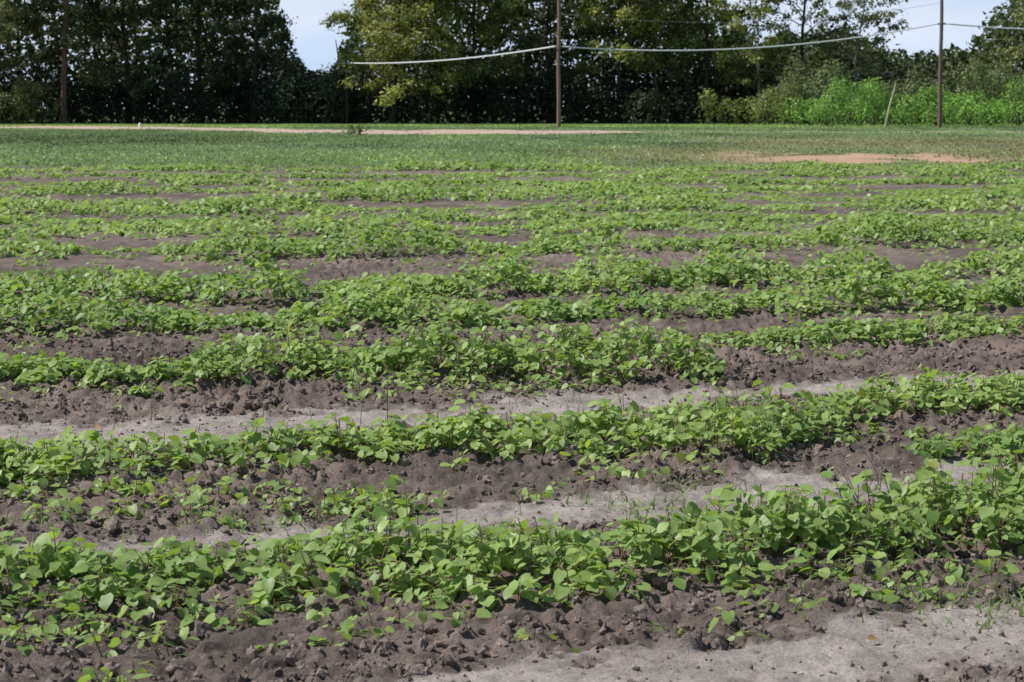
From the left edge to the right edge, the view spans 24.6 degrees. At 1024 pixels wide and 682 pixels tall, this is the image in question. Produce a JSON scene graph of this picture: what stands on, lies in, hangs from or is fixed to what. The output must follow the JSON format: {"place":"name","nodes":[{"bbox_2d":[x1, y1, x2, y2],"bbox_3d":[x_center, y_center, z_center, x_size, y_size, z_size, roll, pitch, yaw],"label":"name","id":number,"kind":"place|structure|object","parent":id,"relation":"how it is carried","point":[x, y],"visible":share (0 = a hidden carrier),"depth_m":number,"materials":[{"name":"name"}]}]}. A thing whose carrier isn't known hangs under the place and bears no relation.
{"place":"outdoors","nodes":[
{"label":"outdoors","id":0,"kind":"place"},
{"bbox_2d":[94,425,878,639],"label":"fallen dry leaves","id":1,"kind":"object","parent":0,"point":[871,637],"visible":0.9,"depth_m":7.12,"materials":[{"name":"plant"}]},
{"bbox_2d":[1,0,1021,108],"label":"sky","id":2,"kind":"structure","parent":0,"point":[315,44],"materials":[{"name":"white"}]},
{"bbox_2d":[0,109,1023,681],"bbox_3d":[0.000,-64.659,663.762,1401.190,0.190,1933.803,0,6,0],"label":"field ground","id":3,"kind":"structure","parent":0,"point":[782,653],"depth_m":10.69,"materials":[{"name":"soil"}]},
{"bbox_2d":[0,76,61,123],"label":"hedge undergrowth","id":4,"kind":"object","parent":3,"relation":"on","point":[30,94],"visible":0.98,"depth_m":217.88,"materials":[{"name":"green plant"}]},
{"bbox_2d":[0,0,74,123],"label":"oak tree","id":5,"kind":"object","parent":3,"relation":"on","point":[7,20],"visible":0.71,"depth_m":219.50,"materials":[{"name":"green plant"}]},
{"bbox_2d":[13,0,102,123],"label":"pine tree","id":6,"kind":"object","parent":3,"relation":"on","point":[74,13],"visible":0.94,"depth_m":218.71,"materials":[{"name":"green plant"}]},
{"bbox_2d":[55,0,205,122],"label":"oak tree","id":7,"kind":"object","parent":3,"relation":"on","point":[121,16],"visible":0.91,"depth_m":221.26,"materials":[{"name":"green plant"}]},
{"bbox_2d":[143,0,260,122],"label":"oak tree","id":8,"kind":"object","parent":3,"relation":"on","point":[176,40],"visible":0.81,"depth_m":224.26,"materials":[{"name":"green plant"}]},
{"bbox_2d":[209,0,304,123],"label":"pine tree","id":9,"kind":"object","parent":3,"relation":"on","point":[257,34],"visible":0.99,"depth_m":221.93,"materials":[{"name":"green plant"}]},
{"bbox_2d":[249,62,351,123],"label":"bush","id":10,"kind":"object","parent":3,"relation":"on","point":[274,88],"visible":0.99,"depth_m":220.43,"materials":[{"name":"green plant"}]},
{"bbox_2d":[343,55,347,123],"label":"utility pole","id":11,"kind":"object","parent":3,"relation":"on","point":[346,94],"visible":0.77,"depth_m":220.20,"materials":[{"name":"brown wood"}]},
{"bbox_2d":[341,123,371,134],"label":"weed clump","id":12,"kind":"object","parent":3,"relation":"on","point":[359,130],"visible":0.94,"depth_m":132.53,"materials":[{"name":"green plant"}]},
{"bbox_2d":[0,309,727,408],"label":"cowpea crop row","id":13,"kind":"object","parent":3,"relation":"on","point":[607,350],"visible":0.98,"depth_m":13.73,"materials":[{"name":"green plant"}]},
{"bbox_2d":[42,69,704,123],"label":"dark undergrowth","id":14,"kind":"object","parent":3,"relation":"on","point":[646,104],"visible":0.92,"depth_m":221.84,"materials":[{"name":"green plant"}]},
{"bbox_2d":[319,0,470,123],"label":"maple tree","id":15,"kind":"object","parent":3,"relation":"on","point":[392,47],"visible":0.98,"depth_m":218.70,"materials":[{"name":"green plant"}]},
{"bbox_2d":[408,0,538,123],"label":"oak tree","id":16,"kind":"object","parent":3,"relation":"on","point":[477,70],"visible":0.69,"depth_m":222.81,"materials":[{"name":"green plant"}]},
{"bbox_2d":[0,167,1021,322],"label":"sparse field seedlings","id":17,"kind":"object","parent":3,"relation":"on","point":[831,308],"visible":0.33,"depth_m":28.41,"materials":[{"name":"green plant"}]},
{"bbox_2d":[1,339,1021,681],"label":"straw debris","id":18,"kind":"object","parent":3,"relation":"on","point":[531,489],"visible":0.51,"depth_m":9.23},
{"bbox_2d":[0,443,1023,650],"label":"cowpea crop row","id":19,"kind":"object","parent":3,"relation":"on","point":[63,560],"visible":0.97,"depth_m":7.93,"materials":[{"name":"green plant"}]},
{"bbox_2d":[0,319,1023,681],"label":"soil clods","id":20,"kind":"object","parent":3,"relation":"on","point":[386,643],"visible":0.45,"depth_m":9.28,"materials":[{"name":"brown soil"}]},
{"bbox_2d":[0,363,1023,499],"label":"cowpea crop row","id":21,"kind":"object","parent":3,"relation":"on","point":[390,438],"visible":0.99,"depth_m":10.76,"materials":[{"name":"green plant"}]},
{"bbox_2d":[0,259,1023,349],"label":"cowpea crop row","id":22,"kind":"object","parent":3,"relation":"on","point":[470,312],"visible":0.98,"depth_m":17.28,"materials":[{"name":"green plant"}]},
{"bbox_2d":[0,238,1023,312],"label":"cowpea crop row","id":23,"kind":"object","parent":3,"relation":"on","point":[722,267],"visible":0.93,"depth_m":19.91,"materials":[{"name":"green plant"}]},
{"bbox_2d":[0,0,1023,122],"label":"distant forest","id":24,"kind":"object","parent":3,"relation":"on","point":[992,38],"visible":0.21,"depth_m":236.28,"materials":[{"name":"green plant"}]},
{"bbox_2d":[0,369,1023,681],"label":"cowpea seedlings","id":25,"kind":"object","parent":3,"relation":"on","point":[616,469],"visible":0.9,"depth_m":9.22,"materials":[{"name":"green plant"}]},
{"bbox_2d":[0,204,1023,270],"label":"cowpea crop row","id":26,"kind":"object","parent":3,"relation":"on","point":[826,231],"visible":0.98,"depth_m":25.63,"materials":[{"name":"green plant"}]},
{"bbox_2d":[0,42,1023,122],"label":"forest understory","id":27,"kind":"object","parent":3,"relation":"on","point":[613,74],"visible":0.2,"depth_m":229.85,"materials":[{"name":"green plant"}]},
{"bbox_2d":[0,187,1023,218],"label":"cowpea crop row","id":28,"kind":"object","parent":3,"relation":"on","point":[944,204],"visible":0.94,"depth_m":35.68,"materials":[{"name":"green plant"}]},
{"bbox_2d":[0,214,1023,238],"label":"cowpea crop row","id":29,"kind":"object","parent":3,"relation":"on","point":[329,225],"visible":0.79,"depth_m":29.56,"materials":[{"name":"green plant"}]},
{"bbox_2d":[0,205,1023,229],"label":"cowpea crop row","id":30,"kind":"object","parent":3,"relation":"on","point":[447,218],"visible":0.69,"depth_m":32.22,"materials":[{"name":"green plant"}]},
{"bbox_2d":[0,172,1023,187],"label":"cowpea crop row","id":31,"kind":"object","parent":3,"relation":"on","point":[488,180],"visible":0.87,"depth_m":47.65,"materials":[{"name":"green plant"}]},
{"bbox_2d":[0,178,1023,196],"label":"cowpea crop row","id":32,"kind":"object","parent":3,"relation":"on","point":[67,190],"visible":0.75,"depth_m":43.38,"materials":[{"name":"green plant"}]},
{"bbox_2d":[0,158,1023,173],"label":"cowpea crop row","id":33,"kind":"object","parent":3,"relation":"on","point":[464,166],"visible":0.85,"depth_m":58.00,"materials":[{"name":"green plant"}]},
{"bbox_2d":[0,163,1023,180],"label":"cowpea crop row","id":34,"kind":"object","parent":3,"relation":"on","point":[917,171],"visible":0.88,"depth_m":52.76,"materials":[{"name":"green plant"}]},
{"bbox_2d":[0,264,1023,648],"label":"weed grass tufts","id":35,"kind":"object","parent":3,"relation":"on","point":[586,500],"visible":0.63,"depth_m":8.90,"materials":[{"name":"green plant"}]},
{"bbox_2d":[0,309,1023,560],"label":"nutsedge weeds","id":36,"kind":"object","parent":3,"relation":"on","point":[400,457],"visible":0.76,"depth_m":10.14,"materials":[{"name":"green plant"}]},
{"bbox_2d":[9,182,1023,205],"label":"cowpea crop row","id":37,"kind":"object","parent":3,"relation":"on","point":[424,194],"visible":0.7,"depth_m":39.62,"materials":[{"name":"green plant"}]},
{"bbox_2d":[475,0,617,122],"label":"oak tree","id":38,"kind":"object","parent":3,"relation":"on","point":[549,15],"visible":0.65,"depth_m":225.17,"materials":[{"name":"green plant"}]},
{"bbox_2d":[555,0,562,126],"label":"utility pole","id":39,"kind":"object","parent":3,"relation":"on","point":[558,45],"visible":0.87,"depth_m":178.67,"materials":[{"name":"brown wood"}]},
{"bbox_2d":[347,46,554,63],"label":"telephone cable","id":40,"kind":"object","parent":39,"relation":"attached to","point":[457,58],"visible":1,"depth_m":195.51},
{"bbox_2d":[563,23,937,50],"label":"telephone cable","id":41,"kind":"object","parent":39,"relation":"attached to","point":[753,47],"visible":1,"depth_m":178.47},
{"bbox_2d":[566,3,937,21],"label":"neutral wire","id":42,"kind":"object","parent":39,"relation":"attached to","point":[759,21],"visible":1,"depth_m":178.24,"materials":[{"name":"grey metal"}]},
{"bbox_2d":[566,0,674,122],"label":"maple tree","id":43,"kind":"object","parent":3,"relation":"on","point":[594,11],"visible":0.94,"depth_m":222.49,"materials":[{"name":"green plant"}]},
{"bbox_2d":[612,0,714,122],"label":"birch tree","id":44,"kind":"object","parent":3,"relation":"on","point":[646,36],"visible":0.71,"depth_m":224.84,"materials":[{"name":"green plant"}]},
{"bbox_2d":[637,0,774,122],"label":"oak tree","id":45,"kind":"object","parent":3,"relation":"on","point":[704,12],"visible":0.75,"depth_m":224.60,"materials":[{"name":"green plant"}]},
{"bbox_2d":[694,80,806,124],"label":"yellow green shrub","id":46,"kind":"object","parent":3,"relation":"on","point":[756,107],"visible":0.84,"depth_m":206.79,"materials":[{"name":"green plant"}]},
{"bbox_2d":[709,0,819,123],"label":"birch tree","id":47,"kind":"object","parent":3,"relation":"on","point":[738,26],"visible":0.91,"depth_m":221.56,"materials":[{"name":"green plant"}]},
{"bbox_2d":[752,0,866,122],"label":"oak tree","id":48,"kind":"object","parent":3,"relation":"on","point":[771,53],"visible":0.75,"depth_m":223.48,"materials":[{"name":"green plant"}]},
{"bbox_2d":[757,73,902,124],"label":"olive shrub","id":49,"kind":"object","parent":3,"relation":"on","point":[806,90],"visible":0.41,"depth_m":207.51,"materials":[{"name":"green plant"}]},
{"bbox_2d":[806,0,910,121],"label":"birch tree","id":50,"kind":"object","parent":3,"relation":"on","point":[873,17],"visible":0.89,"depth_m":222.59,"materials":[{"name":"green plant"}]},
{"bbox_2d":[699,311,1023,359],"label":"cowpea crop row","id":51,"kind":"object","parent":3,"relation":"on","point":[910,328],"visible":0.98,"depth_m":15.97,"materials":[{"name":"green plant"}]},
{"bbox_2d":[884,83,896,126],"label":"leaning post","id":52,"kind":"object","parent":3,"relation":"on","point":[886,120],"visible":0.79,"depth_m":179.56,"materials":[{"name":"grey wood"}]},
{"bbox_2d":[773,50,1023,124],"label":"olive shrub","id":53,"kind":"object","parent":3,"relation":"on","point":[916,85],"visible":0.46,"depth_m":211.23,"materials":[{"name":"green plant"}]},
{"bbox_2d":[778,74,1023,125],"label":"kudzu bush","id":54,"kind":"object","parent":3,"relation":"on","point":[947,97],"visible":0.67,"depth_m":190.87,"materials":[{"name":"green plant"}]},
{"bbox_2d":[805,97,1023,126],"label":"kudzu bush","id":55,"kind":"object","parent":3,"relation":"on","point":[959,116],"visible":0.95,"depth_m":186.98,"materials":[{"name":"green plant"}]},
{"bbox_2d":[937,0,945,127],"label":"utility pole","id":56,"kind":"object","parent":3,"relation":"on","point":[941,24],"visible":0.89,"depth_m":178.70,"materials":[{"name":"brown wood"}]},
{"bbox_2d":[946,23,1023,29],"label":"telephone cable","id":57,"kind":"object","parent":56,"relation":"attached to","point":[984,26],"visible":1,"depth_m":178.45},
{"bbox_2d":[900,421,1023,466],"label":"cowpea crop row","id":58,"kind":"object","parent":3,"relation":"on","point":[977,439],"visible":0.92,"depth_m":10.66,"materials":[{"name":"green plant"}]},
{"bbox_2d":[981,0,1023,100],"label":"oak tree","id":59,"kind":"object","parent":3,"relation":"on","point":[1017,52],"visible":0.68,"depth_m":222.75,"materials":[{"name":"green plant"}]},
{"bbox_2d":[0,123,1023,169],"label":"distant field grass","id":60,"kind":"structure","parent":0,"point":[745,131],"depth_m":104.12,"materials":[{"name":"green plant"}]}
]}

